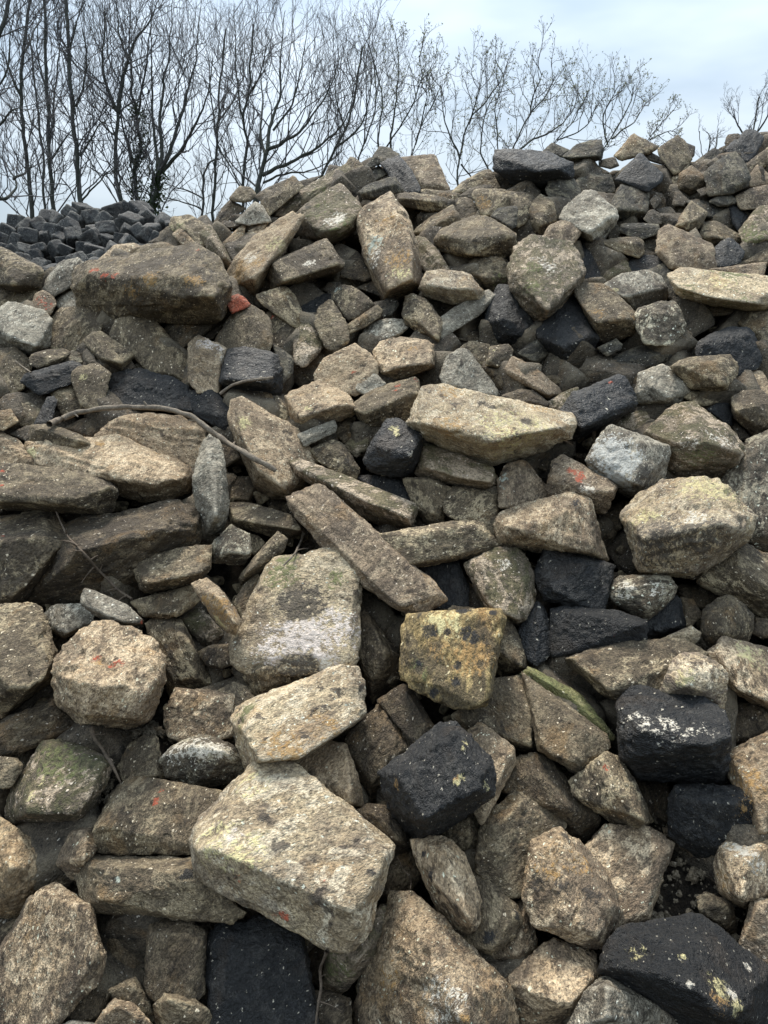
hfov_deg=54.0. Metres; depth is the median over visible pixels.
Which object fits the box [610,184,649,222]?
stone block
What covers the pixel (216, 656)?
stone
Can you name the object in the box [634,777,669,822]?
stone
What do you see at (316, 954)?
stone
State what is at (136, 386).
stone slab
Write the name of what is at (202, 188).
bare tree
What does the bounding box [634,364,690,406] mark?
stone
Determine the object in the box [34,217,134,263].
sett rubble
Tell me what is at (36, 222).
sett
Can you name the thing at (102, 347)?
stone
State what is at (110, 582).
thorny twig
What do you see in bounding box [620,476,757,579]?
stone block
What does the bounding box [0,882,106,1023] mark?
stone slab
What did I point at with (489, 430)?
stone slab
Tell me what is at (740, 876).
stone block
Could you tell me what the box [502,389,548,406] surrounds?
stone
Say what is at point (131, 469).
rock
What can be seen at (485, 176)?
stone
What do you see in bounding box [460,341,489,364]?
stone
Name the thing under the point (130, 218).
sett
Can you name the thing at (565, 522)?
rock
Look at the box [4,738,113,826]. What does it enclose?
stone block
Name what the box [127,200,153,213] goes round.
sett
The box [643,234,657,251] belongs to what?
stone
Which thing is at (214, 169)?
bare tree
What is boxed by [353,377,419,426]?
stone wedge
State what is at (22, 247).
sett
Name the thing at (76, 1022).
stone
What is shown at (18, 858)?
boulder
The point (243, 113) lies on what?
bare tree
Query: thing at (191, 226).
stone block
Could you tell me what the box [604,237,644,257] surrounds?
stone block
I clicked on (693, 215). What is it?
stone block
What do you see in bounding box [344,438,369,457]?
stone
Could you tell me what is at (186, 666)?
stone
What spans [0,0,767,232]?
sky
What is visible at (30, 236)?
sett
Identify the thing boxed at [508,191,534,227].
stone block
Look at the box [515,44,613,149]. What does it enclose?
budding shrub
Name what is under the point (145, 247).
stone
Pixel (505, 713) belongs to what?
stone block
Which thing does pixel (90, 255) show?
sett
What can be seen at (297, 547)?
dry twig
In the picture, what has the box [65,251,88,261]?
sett
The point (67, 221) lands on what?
sett
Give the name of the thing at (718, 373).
stone block
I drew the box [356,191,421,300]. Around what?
stone
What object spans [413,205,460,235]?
stone block
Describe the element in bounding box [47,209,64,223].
sett
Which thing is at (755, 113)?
bare tree
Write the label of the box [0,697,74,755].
stone slab
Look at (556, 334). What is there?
stone block
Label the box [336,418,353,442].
stone block
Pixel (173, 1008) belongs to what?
stone
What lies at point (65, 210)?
sett
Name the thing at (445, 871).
cobble
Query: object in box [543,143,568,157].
stone
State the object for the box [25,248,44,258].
sett
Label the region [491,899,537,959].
stone
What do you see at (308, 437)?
stone block
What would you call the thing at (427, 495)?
stone
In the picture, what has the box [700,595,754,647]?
stone
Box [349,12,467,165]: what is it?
bare tree
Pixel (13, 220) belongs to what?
sett
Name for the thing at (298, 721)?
stone slab
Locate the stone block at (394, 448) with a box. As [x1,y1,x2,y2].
[363,418,423,477]
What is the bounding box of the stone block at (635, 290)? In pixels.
[604,270,668,311]
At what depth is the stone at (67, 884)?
1.60 m
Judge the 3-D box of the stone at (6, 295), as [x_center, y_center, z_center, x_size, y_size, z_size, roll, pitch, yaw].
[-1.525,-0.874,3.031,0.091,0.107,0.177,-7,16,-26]
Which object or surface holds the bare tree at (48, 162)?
on the ground
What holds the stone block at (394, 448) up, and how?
on the stone at (395, 486)
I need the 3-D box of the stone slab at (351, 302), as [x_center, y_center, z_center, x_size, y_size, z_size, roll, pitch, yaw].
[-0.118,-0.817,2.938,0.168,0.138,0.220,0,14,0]
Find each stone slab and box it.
[0,463,118,514]
[0,510,65,603]
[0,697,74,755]
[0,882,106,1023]
[20,360,81,395]
[27,499,201,608]
[73,854,245,924]
[108,368,191,411]
[109,316,187,380]
[199,224,231,267]
[228,547,362,676]
[230,664,366,769]
[274,163,351,216]
[289,458,417,527]
[332,284,374,320]
[357,176,403,202]
[406,383,576,466]
[415,236,449,271]
[467,722,515,824]
[519,666,616,740]
[549,605,648,657]
[618,223,659,239]
[667,267,767,310]
[672,162,690,183]
[696,543,767,617]
[735,185,767,209]
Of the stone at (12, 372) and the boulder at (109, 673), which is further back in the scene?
the stone at (12, 372)
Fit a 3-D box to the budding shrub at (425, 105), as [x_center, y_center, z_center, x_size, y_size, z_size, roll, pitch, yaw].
[0.522,-3.694,10.701,1.222,4.995,1.242,-3,15,-11]
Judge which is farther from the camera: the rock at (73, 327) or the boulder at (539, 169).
the boulder at (539, 169)
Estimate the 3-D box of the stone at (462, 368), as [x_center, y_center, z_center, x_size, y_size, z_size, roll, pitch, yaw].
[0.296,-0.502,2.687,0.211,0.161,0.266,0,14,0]
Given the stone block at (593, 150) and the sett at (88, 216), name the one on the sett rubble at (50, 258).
the sett at (88, 216)
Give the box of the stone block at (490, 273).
[468,256,507,290]
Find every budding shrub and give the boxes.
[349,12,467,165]
[371,48,460,156]
[394,25,518,187]
[461,33,540,168]
[491,14,588,169]
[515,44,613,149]
[582,50,669,166]
[646,94,696,145]
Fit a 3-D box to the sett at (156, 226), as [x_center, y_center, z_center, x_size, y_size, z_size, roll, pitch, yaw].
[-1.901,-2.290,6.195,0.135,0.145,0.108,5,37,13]
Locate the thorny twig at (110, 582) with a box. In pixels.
[56,511,132,600]
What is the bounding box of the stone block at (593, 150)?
[563,139,603,162]
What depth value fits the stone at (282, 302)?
2.87 m
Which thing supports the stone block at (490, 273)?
on the stone rubble at (586, 363)
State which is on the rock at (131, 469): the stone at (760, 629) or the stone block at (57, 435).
the stone block at (57, 435)
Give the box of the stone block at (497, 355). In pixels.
[485,344,513,367]
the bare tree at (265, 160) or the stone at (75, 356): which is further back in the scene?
the bare tree at (265, 160)
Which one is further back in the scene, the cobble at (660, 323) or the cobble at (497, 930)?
the cobble at (660, 323)
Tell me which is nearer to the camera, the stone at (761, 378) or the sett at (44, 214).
the stone at (761, 378)
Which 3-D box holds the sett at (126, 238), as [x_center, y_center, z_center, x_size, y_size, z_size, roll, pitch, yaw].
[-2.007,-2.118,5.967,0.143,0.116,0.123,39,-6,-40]
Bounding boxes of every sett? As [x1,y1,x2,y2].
[0,222,16,236]
[0,232,8,243]
[5,243,17,251]
[6,214,25,227]
[7,232,21,246]
[14,252,31,260]
[15,217,32,229]
[16,242,29,252]
[17,227,38,244]
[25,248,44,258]
[29,215,45,231]
[30,242,49,256]
[31,258,48,266]
[38,209,51,221]
[38,230,50,244]
[42,222,64,238]
[42,263,56,268]
[46,239,61,259]
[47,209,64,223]
[51,231,66,244]
[55,256,65,263]
[57,216,80,227]
[57,243,73,255]
[60,204,78,216]
[64,226,81,251]
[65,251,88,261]
[67,211,84,228]
[71,202,92,214]
[75,241,90,251]
[77,227,100,245]
[80,208,99,227]
[83,243,104,254]
[85,224,100,232]
[87,253,95,257]
[92,249,105,257]
[93,210,113,223]
[95,220,118,235]
[98,233,113,246]
[101,201,123,218]
[104,240,116,251]
[113,232,123,243]
[117,211,144,230]
[118,233,140,243]
[119,222,131,234]
[122,199,127,212]
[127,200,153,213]
[129,222,142,242]
[136,226,152,243]
[137,205,155,224]
[141,223,161,232]
[148,230,158,240]
[154,212,170,229]
[165,220,169,227]
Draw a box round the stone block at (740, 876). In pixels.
[713,839,767,908]
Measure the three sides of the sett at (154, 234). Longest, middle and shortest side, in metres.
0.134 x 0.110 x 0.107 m
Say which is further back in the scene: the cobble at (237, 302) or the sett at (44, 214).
the sett at (44, 214)
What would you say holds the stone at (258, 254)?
on the stone rubble at (586, 363)
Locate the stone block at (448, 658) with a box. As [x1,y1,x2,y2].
[399,608,506,709]
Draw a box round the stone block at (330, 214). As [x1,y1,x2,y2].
[297,183,361,244]
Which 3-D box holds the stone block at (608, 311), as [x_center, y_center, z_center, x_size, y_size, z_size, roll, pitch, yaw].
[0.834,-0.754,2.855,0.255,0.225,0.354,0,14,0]
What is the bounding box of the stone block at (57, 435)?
[29,424,90,447]
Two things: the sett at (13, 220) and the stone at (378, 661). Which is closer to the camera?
the stone at (378, 661)
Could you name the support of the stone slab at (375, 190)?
on the stone rubble at (586, 363)
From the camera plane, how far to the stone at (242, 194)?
3.37 m
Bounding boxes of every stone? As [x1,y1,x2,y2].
[0,287,15,306]
[0,346,31,392]
[0,409,18,430]
[0,431,35,464]
[0,756,22,788]
[0,917,17,944]
[10,289,39,302]
[29,349,70,367]
[32,290,56,314]
[34,396,57,423]
[42,257,82,296]
[44,603,93,638]
[50,383,82,414]
[56,288,76,308]
[56,826,96,880]
[56,878,73,890]
[59,350,82,363]
[64,417,100,436]
[64,988,109,1021]
[64,1020,94,1023]
[71,363,111,408]
[83,331,134,370]
[93,412,206,466]
[95,998,151,1023]
[96,914,140,967]
[98,243,140,259]
[107,976,153,1017]
[116,735,165,781]
[130,585,199,618]
[133,242,173,252]
[145,618,211,695]
[153,993,211,1023]
[159,734,244,787]
[163,323,217,349]
[172,228,193,244]
[180,607,223,645]
[187,335,226,393]
[192,434,229,535]
[198,643,231,669]
[204,321,225,338]
[214,200,245,222]
[214,305,272,350]
[217,682,253,706]
[222,444,240,466]
[223,224,245,242]
[223,390,272,397]
[227,211,304,295]
[229,186,255,202]
[229,502,305,537]
[234,574,259,616]
[235,201,271,225]
[238,531,287,585]
[242,665,306,696]
[247,223,267,233]
[250,533,264,554]
[256,286,301,327]
[265,499,296,519]
[266,310,294,347]
[272,343,293,383]
[275,395,288,419]
[293,323,323,367]
[308,278,325,291]
[309,946,325,988]
[310,439,359,478]
[313,343,378,396]
[314,299,349,352]
[315,989,352,1023]
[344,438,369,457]
[345,157,363,168]
[348,305,382,332]
[352,890,518,1023]
[355,373,385,393]
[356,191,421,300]
[356,475,410,500]
[356,803,410,855]
[357,603,400,703]
[372,166,387,180]
[376,849,421,907]
[377,684,433,742]
[382,298,399,317]
[396,192,447,211]
[401,293,442,342]
[403,476,450,524]
[415,443,497,489]
[418,269,484,304]
[418,560,469,610]
[420,189,460,199]
[439,348,498,395]
[441,289,494,337]
[442,813,478,848]
[443,812,478,851]
[446,605,528,676]
[452,169,500,193]
[455,197,477,219]
[457,329,478,341]
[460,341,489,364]
[474,791,566,899]
[482,366,503,389]
[490,206,517,229]
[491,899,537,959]
[496,459,547,508]
[501,752,600,842]
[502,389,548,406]
[505,937,601,1023]
[506,234,585,321]
[518,339,547,362]
[518,600,550,666]
[521,671,610,773]
[521,826,622,949]
[529,194,556,235]
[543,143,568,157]
[543,220,581,242]
[545,178,581,199]
[545,454,617,514]
[547,368,579,384]
[548,387,578,409]
[565,637,708,700]
[567,976,677,1023]
[576,173,615,192]
[581,242,601,278]
[599,501,623,539]
[602,260,631,281]
[610,574,677,619]
[611,345,671,367]
[614,133,658,160]
[616,410,653,429]
[628,255,662,271]
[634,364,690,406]
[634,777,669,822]
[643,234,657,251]
[648,262,676,299]
[655,224,717,269]
[659,652,728,708]
[661,625,701,643]
[677,584,718,608]
[680,597,701,626]
[684,389,718,405]
[685,199,725,218]
[696,891,737,933]
[699,148,723,158]
[699,221,740,246]
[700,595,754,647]
[705,304,735,316]
[707,262,767,274]
[707,403,732,425]
[707,636,767,709]
[709,194,736,206]
[715,237,744,267]
[728,204,747,230]
[736,248,767,264]
[736,702,767,744]
[738,310,767,340]
[739,897,767,963]
[746,147,767,172]
[749,164,767,186]
[752,370,767,393]
[752,617,767,638]
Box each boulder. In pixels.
[0,817,36,918]
[51,620,166,729]
[188,760,395,953]
[377,720,496,838]
[484,284,533,344]
[492,149,574,187]
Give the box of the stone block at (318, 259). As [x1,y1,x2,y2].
[267,238,344,288]
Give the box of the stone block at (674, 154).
[657,135,691,174]
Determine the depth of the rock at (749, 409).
2.49 m
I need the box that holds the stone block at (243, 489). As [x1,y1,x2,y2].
[229,476,255,501]
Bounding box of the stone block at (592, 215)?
[559,189,618,242]
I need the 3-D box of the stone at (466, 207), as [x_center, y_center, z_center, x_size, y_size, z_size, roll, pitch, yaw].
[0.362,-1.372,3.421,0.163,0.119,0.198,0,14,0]
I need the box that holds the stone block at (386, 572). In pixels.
[286,483,447,613]
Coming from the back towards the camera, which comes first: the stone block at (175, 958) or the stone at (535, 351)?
the stone at (535, 351)
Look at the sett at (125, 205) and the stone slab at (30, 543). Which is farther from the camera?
the sett at (125, 205)
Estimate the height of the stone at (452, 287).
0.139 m
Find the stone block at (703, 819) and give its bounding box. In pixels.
[666,782,752,857]
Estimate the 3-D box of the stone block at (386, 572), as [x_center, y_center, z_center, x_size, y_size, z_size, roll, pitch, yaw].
[-0.052,0.097,2.157,0.638,0.320,0.259,14,20,43]
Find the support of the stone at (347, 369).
on the stone rubble at (586, 363)
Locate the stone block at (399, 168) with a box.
[380,155,420,192]
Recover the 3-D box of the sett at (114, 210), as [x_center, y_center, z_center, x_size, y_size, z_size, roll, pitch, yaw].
[-2.354,-2.616,6.571,0.182,0.137,0.138,-13,22,7]
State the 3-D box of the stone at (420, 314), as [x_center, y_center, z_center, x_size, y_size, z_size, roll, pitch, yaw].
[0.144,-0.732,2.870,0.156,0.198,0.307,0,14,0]
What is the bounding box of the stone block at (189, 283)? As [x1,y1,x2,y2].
[70,241,232,324]
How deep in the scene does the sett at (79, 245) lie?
5.76 m
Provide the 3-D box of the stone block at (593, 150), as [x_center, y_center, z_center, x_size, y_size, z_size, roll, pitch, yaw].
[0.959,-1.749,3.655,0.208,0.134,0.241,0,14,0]
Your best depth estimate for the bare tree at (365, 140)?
12.24 m
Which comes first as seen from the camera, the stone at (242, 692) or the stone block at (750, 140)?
the stone at (242, 692)
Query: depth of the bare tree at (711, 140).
15.97 m
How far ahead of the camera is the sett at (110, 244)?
5.68 m
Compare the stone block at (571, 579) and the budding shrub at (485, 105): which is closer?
the stone block at (571, 579)
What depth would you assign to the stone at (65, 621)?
2.00 m
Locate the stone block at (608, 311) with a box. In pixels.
[573,282,635,343]
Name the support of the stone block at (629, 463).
on the stone block at (692, 528)
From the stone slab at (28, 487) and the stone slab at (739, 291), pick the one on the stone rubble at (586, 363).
the stone slab at (28, 487)
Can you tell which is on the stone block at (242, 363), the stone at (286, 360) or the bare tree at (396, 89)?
the stone at (286, 360)
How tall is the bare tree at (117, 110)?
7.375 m
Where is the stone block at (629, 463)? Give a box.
[585,424,670,497]
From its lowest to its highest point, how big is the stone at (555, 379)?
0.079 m
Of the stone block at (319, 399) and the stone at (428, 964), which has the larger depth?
the stone block at (319, 399)
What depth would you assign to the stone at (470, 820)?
1.67 m
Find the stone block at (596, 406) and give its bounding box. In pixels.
[560,374,637,441]
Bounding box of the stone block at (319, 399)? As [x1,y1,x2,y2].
[284,379,354,423]
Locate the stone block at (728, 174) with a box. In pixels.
[703,152,750,196]
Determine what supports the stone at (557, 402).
on the stone slab at (489, 430)
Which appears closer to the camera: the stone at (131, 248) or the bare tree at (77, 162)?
the stone at (131, 248)
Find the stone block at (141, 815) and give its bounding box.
[92,776,221,855]
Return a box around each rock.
[19,402,40,426]
[24,434,192,502]
[50,306,102,350]
[189,389,228,429]
[227,396,318,500]
[493,491,608,561]
[643,400,745,479]
[721,429,767,551]
[730,389,767,435]
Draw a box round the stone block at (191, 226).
[169,214,206,246]
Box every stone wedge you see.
[80,588,142,625]
[191,578,241,634]
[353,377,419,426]
[366,146,399,167]
[568,751,653,827]
[647,594,685,638]
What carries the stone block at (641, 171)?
on the stone block at (627, 201)
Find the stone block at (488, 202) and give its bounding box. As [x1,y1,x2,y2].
[471,188,511,215]
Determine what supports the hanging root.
hanging from the boulder at (292, 846)
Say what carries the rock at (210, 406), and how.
on the stone rubble at (586, 363)
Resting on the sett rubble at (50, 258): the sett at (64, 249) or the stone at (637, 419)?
the sett at (64, 249)
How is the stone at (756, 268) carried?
on the stone slab at (739, 291)
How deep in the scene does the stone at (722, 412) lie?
2.55 m
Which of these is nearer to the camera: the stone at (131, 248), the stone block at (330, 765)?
the stone block at (330, 765)
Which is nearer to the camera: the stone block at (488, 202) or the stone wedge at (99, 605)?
the stone wedge at (99, 605)
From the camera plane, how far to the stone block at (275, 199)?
3.36 m
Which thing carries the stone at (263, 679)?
on the stone rubble at (586, 363)
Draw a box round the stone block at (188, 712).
[163,687,234,741]
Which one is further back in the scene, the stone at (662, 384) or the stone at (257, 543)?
the stone at (662, 384)
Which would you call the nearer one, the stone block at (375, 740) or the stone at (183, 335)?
the stone block at (375, 740)
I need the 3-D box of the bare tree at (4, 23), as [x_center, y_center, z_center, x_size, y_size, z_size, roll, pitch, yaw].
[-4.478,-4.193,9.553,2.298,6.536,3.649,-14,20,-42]
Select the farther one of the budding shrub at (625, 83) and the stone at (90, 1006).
the budding shrub at (625, 83)
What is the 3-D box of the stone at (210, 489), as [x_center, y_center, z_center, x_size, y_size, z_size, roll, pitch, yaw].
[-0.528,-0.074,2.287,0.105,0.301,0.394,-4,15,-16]
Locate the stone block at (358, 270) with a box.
[340,250,371,281]
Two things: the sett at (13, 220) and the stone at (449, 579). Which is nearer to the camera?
the stone at (449, 579)
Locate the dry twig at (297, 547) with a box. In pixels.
[283,532,307,565]
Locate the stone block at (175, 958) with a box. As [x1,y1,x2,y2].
[143,918,207,1002]
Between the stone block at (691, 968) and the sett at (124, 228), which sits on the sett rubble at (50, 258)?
the sett at (124, 228)
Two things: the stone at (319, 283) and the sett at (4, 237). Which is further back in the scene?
the sett at (4, 237)
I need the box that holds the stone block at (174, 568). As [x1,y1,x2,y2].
[133,545,212,593]
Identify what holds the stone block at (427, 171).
on the stone at (450, 195)
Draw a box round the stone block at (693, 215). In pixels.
[675,200,707,231]
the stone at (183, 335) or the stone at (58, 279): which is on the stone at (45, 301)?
the stone at (58, 279)
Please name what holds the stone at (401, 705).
on the stone rubble at (586, 363)
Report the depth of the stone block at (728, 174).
3.37 m
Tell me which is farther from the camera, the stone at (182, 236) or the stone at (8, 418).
the stone at (182, 236)
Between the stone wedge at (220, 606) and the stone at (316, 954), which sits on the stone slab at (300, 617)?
the stone wedge at (220, 606)
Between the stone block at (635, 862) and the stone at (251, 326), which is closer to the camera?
the stone block at (635, 862)
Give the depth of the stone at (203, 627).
2.04 m
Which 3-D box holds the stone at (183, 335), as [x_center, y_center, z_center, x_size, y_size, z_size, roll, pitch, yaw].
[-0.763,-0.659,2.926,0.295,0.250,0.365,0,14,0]
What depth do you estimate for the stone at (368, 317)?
2.82 m
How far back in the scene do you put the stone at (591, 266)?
3.11 m
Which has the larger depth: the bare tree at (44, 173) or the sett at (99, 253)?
the bare tree at (44, 173)
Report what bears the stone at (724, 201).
on the stone rubble at (586, 363)
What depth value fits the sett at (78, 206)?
6.58 m
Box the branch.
[46,401,276,471]
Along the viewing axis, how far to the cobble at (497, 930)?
1.49 m
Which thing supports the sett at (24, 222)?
on the sett rubble at (50, 258)
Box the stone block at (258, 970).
[205,914,319,1023]
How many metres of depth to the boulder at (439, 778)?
1.55 m
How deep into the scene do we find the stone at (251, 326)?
2.77 m
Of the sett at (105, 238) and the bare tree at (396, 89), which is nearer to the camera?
the sett at (105, 238)
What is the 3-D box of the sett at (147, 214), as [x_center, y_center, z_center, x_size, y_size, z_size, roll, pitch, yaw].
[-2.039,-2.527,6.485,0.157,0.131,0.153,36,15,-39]
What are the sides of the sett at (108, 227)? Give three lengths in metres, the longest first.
0.171 x 0.154 x 0.117 m
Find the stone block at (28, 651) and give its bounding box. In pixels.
[0,602,57,719]
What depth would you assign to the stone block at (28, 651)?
1.85 m
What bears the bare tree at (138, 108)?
on the ground
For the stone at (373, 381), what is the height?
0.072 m
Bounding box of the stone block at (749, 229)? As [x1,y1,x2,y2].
[738,205,767,242]
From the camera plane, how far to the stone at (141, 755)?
1.74 m
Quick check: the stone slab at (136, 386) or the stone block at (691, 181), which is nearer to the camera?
the stone slab at (136, 386)
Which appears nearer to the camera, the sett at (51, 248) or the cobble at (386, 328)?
the cobble at (386, 328)
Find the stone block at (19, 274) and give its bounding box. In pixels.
[0,247,43,292]
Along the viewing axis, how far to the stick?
2.54 m
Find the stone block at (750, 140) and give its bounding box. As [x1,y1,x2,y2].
[724,129,763,162]
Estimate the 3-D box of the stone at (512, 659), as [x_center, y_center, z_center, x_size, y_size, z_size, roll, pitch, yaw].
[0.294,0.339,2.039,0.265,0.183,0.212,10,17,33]
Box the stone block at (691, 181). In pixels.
[678,165,705,194]
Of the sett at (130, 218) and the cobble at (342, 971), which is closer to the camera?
the cobble at (342, 971)
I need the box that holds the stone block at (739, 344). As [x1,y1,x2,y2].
[695,326,762,375]
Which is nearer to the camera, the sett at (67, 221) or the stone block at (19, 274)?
the stone block at (19, 274)
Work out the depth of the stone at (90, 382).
2.58 m
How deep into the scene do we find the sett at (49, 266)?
5.33 m
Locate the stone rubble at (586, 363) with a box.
[0,131,767,1023]
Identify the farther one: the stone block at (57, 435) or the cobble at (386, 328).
the cobble at (386, 328)
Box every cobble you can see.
[227,294,250,313]
[322,905,386,993]
[362,318,407,339]
[410,835,481,934]
[464,872,522,955]
[634,301,685,345]
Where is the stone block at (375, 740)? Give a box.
[344,704,411,803]
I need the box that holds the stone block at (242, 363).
[218,346,282,395]
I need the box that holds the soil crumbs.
[97,720,747,941]
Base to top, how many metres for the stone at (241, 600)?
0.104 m
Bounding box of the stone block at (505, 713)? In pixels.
[451,675,536,752]
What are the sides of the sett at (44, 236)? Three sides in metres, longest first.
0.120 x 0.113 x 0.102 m
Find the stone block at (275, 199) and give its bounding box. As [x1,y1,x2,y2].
[260,175,303,215]
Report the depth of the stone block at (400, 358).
2.66 m
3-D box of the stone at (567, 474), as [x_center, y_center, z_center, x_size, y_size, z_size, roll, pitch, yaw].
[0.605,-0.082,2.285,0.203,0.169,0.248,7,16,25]
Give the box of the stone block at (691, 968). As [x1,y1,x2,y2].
[597,912,767,1023]
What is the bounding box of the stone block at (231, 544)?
[211,524,251,565]
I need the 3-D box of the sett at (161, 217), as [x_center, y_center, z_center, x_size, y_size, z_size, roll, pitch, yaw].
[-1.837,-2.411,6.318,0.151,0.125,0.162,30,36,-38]
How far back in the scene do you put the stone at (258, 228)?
3.27 m
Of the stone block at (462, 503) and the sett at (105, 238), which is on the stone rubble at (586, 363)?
the stone block at (462, 503)
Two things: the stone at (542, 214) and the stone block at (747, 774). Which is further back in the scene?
the stone at (542, 214)
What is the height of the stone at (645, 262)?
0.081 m
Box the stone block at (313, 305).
[301,293,330,311]
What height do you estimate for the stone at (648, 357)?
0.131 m
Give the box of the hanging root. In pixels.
[315,949,340,1023]
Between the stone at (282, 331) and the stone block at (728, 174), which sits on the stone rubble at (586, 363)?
the stone at (282, 331)
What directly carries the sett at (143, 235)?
on the sett rubble at (50, 258)
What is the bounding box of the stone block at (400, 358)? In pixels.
[372,336,434,379]
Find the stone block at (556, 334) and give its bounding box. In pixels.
[535,295,599,359]
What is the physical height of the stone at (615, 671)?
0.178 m
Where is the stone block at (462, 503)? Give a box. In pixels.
[442,485,498,536]
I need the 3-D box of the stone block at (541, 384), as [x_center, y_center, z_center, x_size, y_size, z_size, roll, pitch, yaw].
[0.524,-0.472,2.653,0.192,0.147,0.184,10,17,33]
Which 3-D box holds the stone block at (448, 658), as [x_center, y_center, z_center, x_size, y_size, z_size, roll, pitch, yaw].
[0.170,0.364,1.879,0.270,0.246,0.368,0,14,0]
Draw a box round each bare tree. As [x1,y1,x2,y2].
[0,0,75,218]
[0,0,131,213]
[0,0,164,211]
[0,3,81,211]
[11,0,209,201]
[22,0,187,202]
[47,0,205,215]
[91,0,287,216]
[139,139,233,217]
[144,0,267,222]
[185,0,407,213]
[186,0,322,213]
[251,0,414,178]
[319,0,424,165]
[695,112,730,156]
[721,69,767,132]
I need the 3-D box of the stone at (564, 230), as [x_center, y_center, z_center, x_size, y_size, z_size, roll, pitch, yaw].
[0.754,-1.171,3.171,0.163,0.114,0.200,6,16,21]
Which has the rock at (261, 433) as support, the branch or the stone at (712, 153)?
the branch
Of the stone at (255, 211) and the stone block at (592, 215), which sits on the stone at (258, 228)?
the stone at (255, 211)
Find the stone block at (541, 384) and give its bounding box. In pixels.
[504,356,561,399]
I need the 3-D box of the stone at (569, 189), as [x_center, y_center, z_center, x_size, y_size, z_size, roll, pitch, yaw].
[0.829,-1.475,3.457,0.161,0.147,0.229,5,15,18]
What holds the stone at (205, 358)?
on the rock at (210, 406)
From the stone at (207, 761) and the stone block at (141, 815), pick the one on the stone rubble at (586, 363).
the stone block at (141, 815)
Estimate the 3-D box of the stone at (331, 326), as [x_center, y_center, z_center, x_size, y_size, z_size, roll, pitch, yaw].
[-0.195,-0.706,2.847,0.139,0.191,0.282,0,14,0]
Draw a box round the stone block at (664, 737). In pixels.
[615,684,731,784]
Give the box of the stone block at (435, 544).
[379,520,499,566]
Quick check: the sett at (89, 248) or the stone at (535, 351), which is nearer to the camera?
the stone at (535, 351)
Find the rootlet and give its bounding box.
[397,856,411,888]
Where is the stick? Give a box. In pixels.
[219,376,272,394]
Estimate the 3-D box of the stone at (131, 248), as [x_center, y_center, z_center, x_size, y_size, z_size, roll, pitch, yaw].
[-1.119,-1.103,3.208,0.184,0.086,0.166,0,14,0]
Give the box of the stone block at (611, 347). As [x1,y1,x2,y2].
[597,338,622,356]
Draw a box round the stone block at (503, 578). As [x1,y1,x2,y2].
[463,546,536,626]
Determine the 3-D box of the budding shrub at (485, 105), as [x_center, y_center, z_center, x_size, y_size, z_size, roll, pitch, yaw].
[1.652,-3.981,10.934,1.072,5.434,1.256,0,14,0]
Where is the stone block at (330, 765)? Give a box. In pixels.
[298,740,363,807]
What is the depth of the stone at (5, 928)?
1.56 m
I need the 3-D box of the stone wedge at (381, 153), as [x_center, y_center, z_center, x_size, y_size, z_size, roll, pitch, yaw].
[-0.007,-1.696,3.617,0.168,0.120,0.172,0,14,0]
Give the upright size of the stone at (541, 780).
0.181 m
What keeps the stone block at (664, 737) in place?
on the stone rubble at (586, 363)
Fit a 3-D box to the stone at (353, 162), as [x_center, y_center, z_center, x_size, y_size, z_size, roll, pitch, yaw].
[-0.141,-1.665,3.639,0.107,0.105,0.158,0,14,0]
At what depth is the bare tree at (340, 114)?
11.36 m
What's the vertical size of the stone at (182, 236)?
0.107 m
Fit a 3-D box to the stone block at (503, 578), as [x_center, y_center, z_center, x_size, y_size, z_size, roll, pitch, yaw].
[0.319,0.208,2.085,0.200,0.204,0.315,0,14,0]
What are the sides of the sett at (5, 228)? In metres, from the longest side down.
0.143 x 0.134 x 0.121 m
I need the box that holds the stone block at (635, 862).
[585,823,674,925]
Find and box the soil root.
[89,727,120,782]
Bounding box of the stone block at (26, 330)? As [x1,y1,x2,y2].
[0,301,52,355]
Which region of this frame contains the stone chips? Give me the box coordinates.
[0,226,767,1023]
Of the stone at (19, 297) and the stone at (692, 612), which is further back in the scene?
the stone at (19, 297)
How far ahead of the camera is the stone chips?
2.24 m
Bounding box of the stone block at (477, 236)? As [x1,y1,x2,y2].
[434,215,516,258]
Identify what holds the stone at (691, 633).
on the stone at (615, 671)
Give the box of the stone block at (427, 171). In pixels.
[401,154,449,190]
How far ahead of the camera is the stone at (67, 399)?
2.58 m
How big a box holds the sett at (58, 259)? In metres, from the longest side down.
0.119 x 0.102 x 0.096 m
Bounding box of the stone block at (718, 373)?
[670,354,738,391]
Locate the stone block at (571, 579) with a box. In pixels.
[534,549,615,608]
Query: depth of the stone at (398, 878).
1.63 m
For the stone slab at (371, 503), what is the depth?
2.23 m
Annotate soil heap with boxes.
[4,210,767,1023]
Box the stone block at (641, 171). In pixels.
[615,153,662,191]
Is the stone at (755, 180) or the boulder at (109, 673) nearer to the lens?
the boulder at (109, 673)
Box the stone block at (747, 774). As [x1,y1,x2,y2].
[727,730,767,834]
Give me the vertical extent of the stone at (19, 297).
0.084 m
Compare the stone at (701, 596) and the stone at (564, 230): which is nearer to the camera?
the stone at (701, 596)
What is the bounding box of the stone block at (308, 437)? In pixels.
[297,420,337,446]
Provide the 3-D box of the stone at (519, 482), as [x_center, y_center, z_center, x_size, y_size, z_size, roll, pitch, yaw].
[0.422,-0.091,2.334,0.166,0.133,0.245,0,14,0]
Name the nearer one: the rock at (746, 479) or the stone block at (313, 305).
the rock at (746, 479)
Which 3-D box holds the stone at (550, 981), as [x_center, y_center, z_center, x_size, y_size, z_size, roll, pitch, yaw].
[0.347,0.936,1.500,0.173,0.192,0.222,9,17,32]
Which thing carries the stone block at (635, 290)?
on the stone rubble at (586, 363)
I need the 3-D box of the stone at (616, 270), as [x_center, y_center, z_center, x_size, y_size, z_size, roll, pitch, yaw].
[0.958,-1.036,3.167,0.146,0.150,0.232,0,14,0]
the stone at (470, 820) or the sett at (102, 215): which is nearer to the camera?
the stone at (470, 820)

